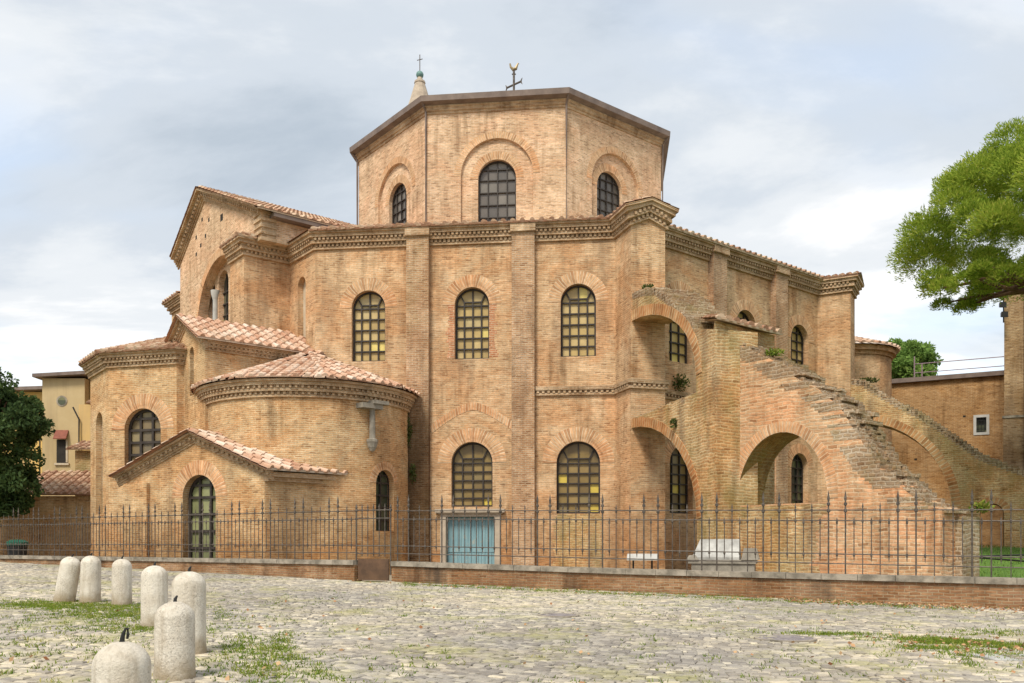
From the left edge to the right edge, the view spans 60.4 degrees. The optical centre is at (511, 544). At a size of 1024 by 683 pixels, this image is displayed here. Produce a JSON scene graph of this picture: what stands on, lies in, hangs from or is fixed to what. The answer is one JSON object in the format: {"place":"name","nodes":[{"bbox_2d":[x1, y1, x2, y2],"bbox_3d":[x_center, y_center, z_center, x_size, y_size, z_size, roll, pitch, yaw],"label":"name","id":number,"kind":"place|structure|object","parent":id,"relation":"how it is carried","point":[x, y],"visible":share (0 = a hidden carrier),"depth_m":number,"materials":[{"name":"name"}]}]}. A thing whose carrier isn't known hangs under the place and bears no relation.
{"place":"outdoors","nodes":[
{"label":"outdoors","id":0,"kind":"place"},
{"bbox_2d":[362,575,391,581],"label":"yard","id":1,"kind":"structure","parent":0,"point":[390,577],"depth_m":31.04,"materials":[{"name":"beige stone"}]},
{"bbox_2d":[6,539,27,554],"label":"waste bin","id":2,"kind":"object","parent":1,"relation":"on","point":[20,548],"visible":0.48,"depth_m":42.67,"materials":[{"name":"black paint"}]},
{"bbox_2d":[0,367,55,526],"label":"evergreen tree","id":3,"kind":"object","parent":1,"relation":"on","point":[26,419],"visible":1,"depth_m":44.31,"materials":[{"name":"green plant"}]},
{"bbox_2d":[0,470,89,555],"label":"shed","id":4,"kind":"structure","parent":1,"relation":"on","point":[64,482],"depth_m":48.30,"materials":[{"name":"brick"}]},
{"bbox_2d":[3,371,89,495],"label":"house","id":5,"kind":"structure","parent":1,"relation":"on","point":[64,397],"depth_m":58.00,"materials":[{"name":"beige paint"}]},
{"bbox_2d":[56,396,66,405],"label":"window","id":6,"kind":"structure","parent":5,"relation":"in","point":[61,400],"depth_m":57.96,"materials":[{"name":"grey glass"}]},
{"bbox_2d":[54,440,69,464],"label":"window","id":7,"kind":"structure","parent":5,"relation":"in","point":[62,454],"depth_m":57.99,"materials":[{"name":"glass"}]},
{"bbox_2d":[0,555,361,580],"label":"boundary wall","id":8,"kind":"structure","parent":1,"relation":"on","point":[328,569],"depth_m":31.86,"materials":[{"name":"brick"}]},
{"bbox_2d":[0,498,358,559],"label":"iron fence","id":9,"kind":"object","parent":8,"relation":"on","point":[174,522],"visible":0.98,"depth_m":34.00,"materials":[{"name":"black metal"}]},
{"bbox_2d":[355,503,391,579],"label":"iron gate","id":10,"kind":"structure","parent":9,"relation":"attached to","point":[373,569],"depth_m":28.85,"materials":[{"name":"brown metal"}]},
{"bbox_2d":[409,55,427,103],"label":"bell tower","id":11,"kind":"structure","parent":1,"relation":"on","point":[419,89],"depth_m":71.54,"materials":[{"name":"beige stone"}]},
{"bbox_2d":[66,63,1023,581],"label":"basilica","id":12,"kind":"structure","parent":1,"relation":"on","point":[476,305],"depth_m":38.64,"materials":[{"name":"brick"}]},
{"bbox_2d":[112,393,173,462],"bbox_3d":[-16.321,-4.785,39.098,3.180,3.790,0.372,0,0,14],"label":"window","id":13,"kind":"structure","parent":12,"relation":"in","point":[144,432],"depth_m":39.17,"materials":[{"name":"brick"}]},
{"bbox_2d":[172,460,226,557],"bbox_3d":[-12.298,-0.910,34.954,2.920,4.840,0.412,0,0,26],"label":"porch door","id":14,"kind":"structure","parent":12,"relation":"in","point":[205,488],"depth_m":35.13,"materials":[{"name":"metal"}]},
{"bbox_2d":[212,274,228,320],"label":"window","id":15,"kind":"structure","parent":12,"relation":"in","point":[226,285],"depth_m":45.58,"materials":[{"name":"black glass"}]},
{"bbox_2d":[340,278,396,361],"bbox_3d":[-6.417,-10.055,39.532,2.640,3.730,0.352,0,0,6],"label":"window","id":16,"kind":"structure","parent":12,"relation":"in","point":[369,308],"depth_m":39.65,"materials":[{"name":"metal"}]},
{"bbox_2d":[376,471,388,530],"bbox_3d":[-5.528,-1.825,36.790,0.100,2.670,1.200,0,0,33],"label":"window","id":17,"kind":"structure","parent":12,"relation":"in","point":[382,484],"depth_m":37.00,"materials":[{"name":"glass"}]},
{"bbox_2d":[385,175,410,223],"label":"window","id":18,"kind":"structure","parent":12,"relation":"in","point":[399,203],"depth_m":50.31,"materials":[{"name":"metal"}]},
{"bbox_2d":[407,414,412,447],"bbox_3d":[-4.607,-4.887,38.665,0.537,1.785,0.408,0,0,0],"label":"wall plant","id":19,"kind":"object","parent":12,"relation":"attached to","point":[409,434],"depth_m":38.62,"materials":[{"name":"green plant"}]},
{"bbox_2d":[409,463,416,484],"bbox_3d":[-4.362,-3.083,38.660,0.371,1.003,0.268,0,0,0],"label":"wall plant","id":20,"kind":"object","parent":12,"relation":"attached to","point":[412,470],"depth_m":38.66,"materials":[{"name":"green plant"}]},
{"bbox_2d":[435,509,504,563],"bbox_3d":[-1.835,0.070,38.931,3.100,3.260,0.660,0,0,6],"label":"door","id":21,"kind":"structure","parent":12,"relation":"in","point":[458,526],"depth_m":39.07,"materials":[{"name":"blue paint"}]},
{"bbox_2d":[442,275,500,358],"bbox_3d":[-1.755,-10.055,39.017,2.640,3.730,0.352,0,0,6],"label":"window","id":22,"kind":"structure","parent":12,"relation":"in","point":[472,305],"depth_m":39.13,"materials":[{"name":"metal"}]},
{"bbox_2d":[438,428,505,506],"bbox_3d":[-1.755,-3.400,39.017,3.080,3.500,0.352,0,0,6],"label":"window","id":23,"kind":"structure","parent":12,"relation":"in","point":[472,464],"depth_m":39.11,"materials":[{"name":"glass"}]},
{"bbox_2d":[470,151,523,221],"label":"window","id":24,"kind":"structure","parent":12,"relation":"in","point":[497,180],"depth_m":47.41,"materials":[{"name":"glass"}]},
{"bbox_2d":[542,427,613,513],"bbox_3d":[2.907,-3.225,38.502,3.140,3.790,0.352,0,0,6],"label":"window","id":25,"kind":"structure","parent":12,"relation":"in","point":[578,463],"depth_m":38.61,"materials":[{"name":"metal"}]},
{"bbox_2d":[548,271,608,356],"bbox_3d":[2.907,-10.055,38.502,2.640,3.730,0.352,0,0,6],"label":"window","id":26,"kind":"structure","parent":12,"relation":"in","point":[578,302],"depth_m":38.62,"materials":[{"name":"glass"}]},
{"bbox_2d":[592,163,626,216],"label":"window","id":27,"kind":"structure","parent":12,"relation":"in","point":[607,187],"depth_m":49.04,"materials":[{"name":"glass"}]},
{"bbox_2d":[641,283,654,288],"bbox_3d":[5.585,-10.554,36.158,0.602,0.294,0.628,0,0,0],"label":"wall plant","id":28,"kind":"object","parent":12,"relation":"attached to","point":[650,285],"depth_m":36.01,"materials":[{"name":"green plant"}]},
{"bbox_2d":[669,418,677,428],"bbox_3d":[6.079,-4.523,32.728,0.506,0.466,0.290,0,0,0],"label":"wall plant","id":29,"kind":"object","parent":12,"relation":"attached to","point":[673,421],"depth_m":32.73,"materials":[{"name":"green plant"}]},
{"bbox_2d":[665,440,687,513],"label":"window","id":30,"kind":"structure","parent":12,"relation":"in","point":[678,468],"depth_m":40.36,"materials":[{"name":"glass"}]},
{"bbox_2d":[666,281,691,363],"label":"window","id":31,"kind":"structure","parent":12,"relation":"in","point":[677,337],"depth_m":40.32,"materials":[{"name":"glass"}]},
{"bbox_2d":[672,373,690,391],"bbox_3d":[7.560,-7.298,39.698,1.041,0.895,0.636,0,0,0],"label":"wall plant","id":32,"kind":"object","parent":12,"relation":"attached to","point":[680,381],"depth_m":39.64,"materials":[{"name":"green plant"}]},
{"bbox_2d":[730,299,761,324],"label":"window","id":33,"kind":"structure","parent":12,"relation":"in","point":[743,304],"depth_m":43.07,"materials":[{"name":"brick"}]},
{"bbox_2d":[766,348,784,356],"bbox_3d":[8.813,-6.446,29.561,0.683,0.314,0.655,0,0,0],"label":"wall plant","id":34,"kind":"object","parent":12,"relation":"attached to","point":[772,352],"depth_m":29.50,"materials":[{"name":"green plant"}]},
{"bbox_2d":[788,315,813,364],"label":"window","id":35,"kind":"structure","parent":12,"relation":"in","point":[794,333],"depth_m":46.21,"materials":[{"name":"brick"}]},
{"bbox_2d":[788,444,813,503],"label":"window","id":36,"kind":"structure","parent":12,"relation":"in","point":[794,461],"depth_m":46.22,"materials":[{"name":"glass"}]},
{"bbox_2d":[859,377,879,382],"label":"wall plant","id":37,"kind":"object","parent":12,"relation":"attached to","point":[873,380],"depth_m":46.23,"materials":[{"name":"green plant"}]},
{"bbox_2d":[968,500,995,513],"bbox_3d":[13.736,-1.100,25.667,0.714,0.441,0.541,0,0,0],"label":"wall plant","id":38,"kind":"object","parent":12,"relation":"attached to","point":[982,504],"depth_m":25.62,"materials":[{"name":"green plant"}]},
{"bbox_2d":[627,554,656,568],"bbox_3d":[4.250,0.805,28.600,1.000,0.990,0.440,0,0,10],"label":"information panel","id":39,"kind":"object","parent":1,"relation":"on","point":[647,556],"visible":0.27,"depth_m":28.58,"materials":[{"name":"white"}]},
{"bbox_2d":[391,561,1023,609],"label":"boundary wall","id":40,"kind":"structure","parent":1,"relation":"on","point":[978,591],"depth_m":23.70,"materials":[{"name":"brick"}]},
{"bbox_2d":[395,488,1023,577],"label":"iron fence","id":41,"kind":"object","parent":40,"relation":"on","point":[934,509],"visible":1,"depth_m":24.14,"materials":[{"name":"black metal"}]},
{"bbox_2d":[687,539,759,571],"bbox_3d":[6.641,0.560,27.603,2.180,1.440,1.100,0,0,18],"label":"sarcophagus","id":42,"kind":"object","parent":1,"relation":"on","point":[722,566],"visible":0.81,"depth_m":27.26,"materials":[{"name":"stone"}]},
{"bbox_2d":[888,337,943,378],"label":"broadleaf tree","id":43,"kind":"object","parent":1,"relation":"on","point":[903,361],"visible":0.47,"depth_m":74.28,"materials":[{"name":"green plant"}]},
{"bbox_2d":[892,370,1003,546],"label":"brick building","id":44,"kind":"structure","parent":1,"relation":"on","point":[968,408],"depth_m":55.79,"materials":[{"name":"brown brick"}]},
{"bbox_2d":[914,356,1003,376],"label":"roof railing","id":45,"kind":"object","parent":44,"relation":"on","point":[921,372],"visible":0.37,"depth_m":56.62,"materials":[{"name":"grey metal"}]},
{"bbox_2d":[973,414,988,434],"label":"window","id":46,"kind":"structure","parent":44,"relation":"in","point":[980,422],"depth_m":55.32,"materials":[{"name":"white stone"}]},
{"bbox_2d":[1002,294,1023,544],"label":"corner tower","id":47,"kind":"structure","parent":1,"relation":"on","point":[1013,435],"depth_m":45.78,"materials":[{"name":"orange brick"}]},
{"bbox_2d":[999,296,1007,322],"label":"floodlights","id":48,"kind":"object","parent":47,"relation":"attached to","point":[1003,313],"visible":0.73,"depth_m":45.35,"materials":[{"name":"black paint"}]},
{"bbox_2d":[0,562,1023,682],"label":"street","id":49,"kind":"structure","parent":0,"point":[512,640],"depth_m":14.14,"materials":[{"name":"stone"}]},
{"bbox_2d":[0,578,1023,682],"bbox_3d":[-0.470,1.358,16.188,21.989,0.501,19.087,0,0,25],"label":"grass","id":50,"kind":"structure","parent":49,"relation":"on","point":[813,600],"depth_m":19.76,"materials":[{"name":"green plant"}]},
{"bbox_2d":[537,613,578,617],"bbox_3d":[0.930,1.432,17.600,0.840,0.047,0.835,0,0,0],"label":"manhole cover","id":51,"kind":"object","parent":49,"relation":"on","point":[564,615],"visible":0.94,"depth_m":17.48,"materials":[{"name":"grey stone"}]},
{"bbox_2d":[754,635,816,643],"bbox_3d":[4.400,1.526,14.150,0.980,0.047,0.975,0,0,0],"label":"manhole cover","id":52,"kind":"object","parent":49,"relation":"on","point":[788,638],"visible":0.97,"depth_m":14.02,"materials":[{"name":"grey stone"}]},
{"bbox_2d":[0,0,1023,386],"label":"sky","id":53,"kind":"structure","parent":0,"point":[804,134],"materials":[{"name":"white"}]},
{"bbox_2d":[980,544,1023,577],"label":"lawn","id":54,"kind":"structure","parent":0,"point":[1018,572],"depth_m":32.28,"materials":[{"name":"green plant"}]},
{"bbox_2d":[885,116,1023,315],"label":"umbrella pine","id":55,"kind":"object","parent":54,"relation":"on","point":[992,271],"visible":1,"depth_m":34.02,"materials":[{"name":"green plant"}]},
{"bbox_2d":[980,554,1023,561],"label":"lawn barrier","id":56,"kind":"object","parent":54,"relation":"on","point":[1004,559],"visible":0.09,"depth_m":28.62,"materials":[{"name":"grey metal"}]},
{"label":"street bed","id":57,"kind":"structure","parent":0,"visible":0},
{"bbox_2d":[53,554,80,601],"bbox_3d":[-9.777,0.793,19.350,0.443,1.190,0.444,10,0,0],"label":"bollard","id":58,"kind":"object","parent":57,"relation":"on","point":[67,580],"visible":0.95,"depth_m":19.18,"materials":[{"name":"white stone"}]},
{"bbox_2d":[79,553,100,602],"bbox_3d":[-9.252,0.784,19.300,0.434,1.210,0.432,1,0,0],"label":"bollard","id":59,"kind":"object","parent":57,"relation":"on","point":[90,578],"visible":0.88,"depth_m":19.13,"materials":[{"name":"white stone"}]},
{"bbox_2d":[91,627,150,682],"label":"bollard","id":60,"kind":"object","parent":57,"relation":"on","point":[122,660],"visible":1,"depth_m":6.90,"materials":[{"name":"white stone"}]},
{"bbox_2d":[111,556,131,605],"bbox_3d":[-8.300,0.825,18.700,0.414,1.170,0.411,0,0,0],"label":"bollard","id":61,"kind":"object","parent":57,"relation":"on","point":[121,581],"visible":0.95,"depth_m":18.54,"materials":[{"name":"white stone"}]},
{"bbox_2d":[140,561,167,626],"bbox_3d":[-6.000,0.890,14.750,0.444,1.210,0.443,0,0,0],"label":"bollard","id":62,"kind":"object","parent":57,"relation":"on","point":[154,587],"visible":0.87,"depth_m":14.57,"materials":[{"name":"white stone"}]},
{"bbox_2d":[153,595,195,681],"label":"bollard","id":63,"kind":"object","parent":57,"relation":"on","point":[174,640],"visible":0.98,"depth_m":9.58,"materials":[{"name":"white stone"}]},
{"bbox_2d":[171,566,206,653],"bbox_3d":[-4.300,0.925,11.700,0.453,1.270,0.455,0,0,0],"label":"bollard","id":64,"kind":"object","parent":57,"relation":"on","point":[189,587],"visible":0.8,"depth_m":11.56,"materials":[{"name":"white stone"}]},
{"bbox_2d":[970,654,1023,661],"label":"drain slab","id":65,"kind":"structure","parent":57,"relation":"on","point":[995,658],"depth_m":12.08,"materials":[{"name":"stone"}]}
]}

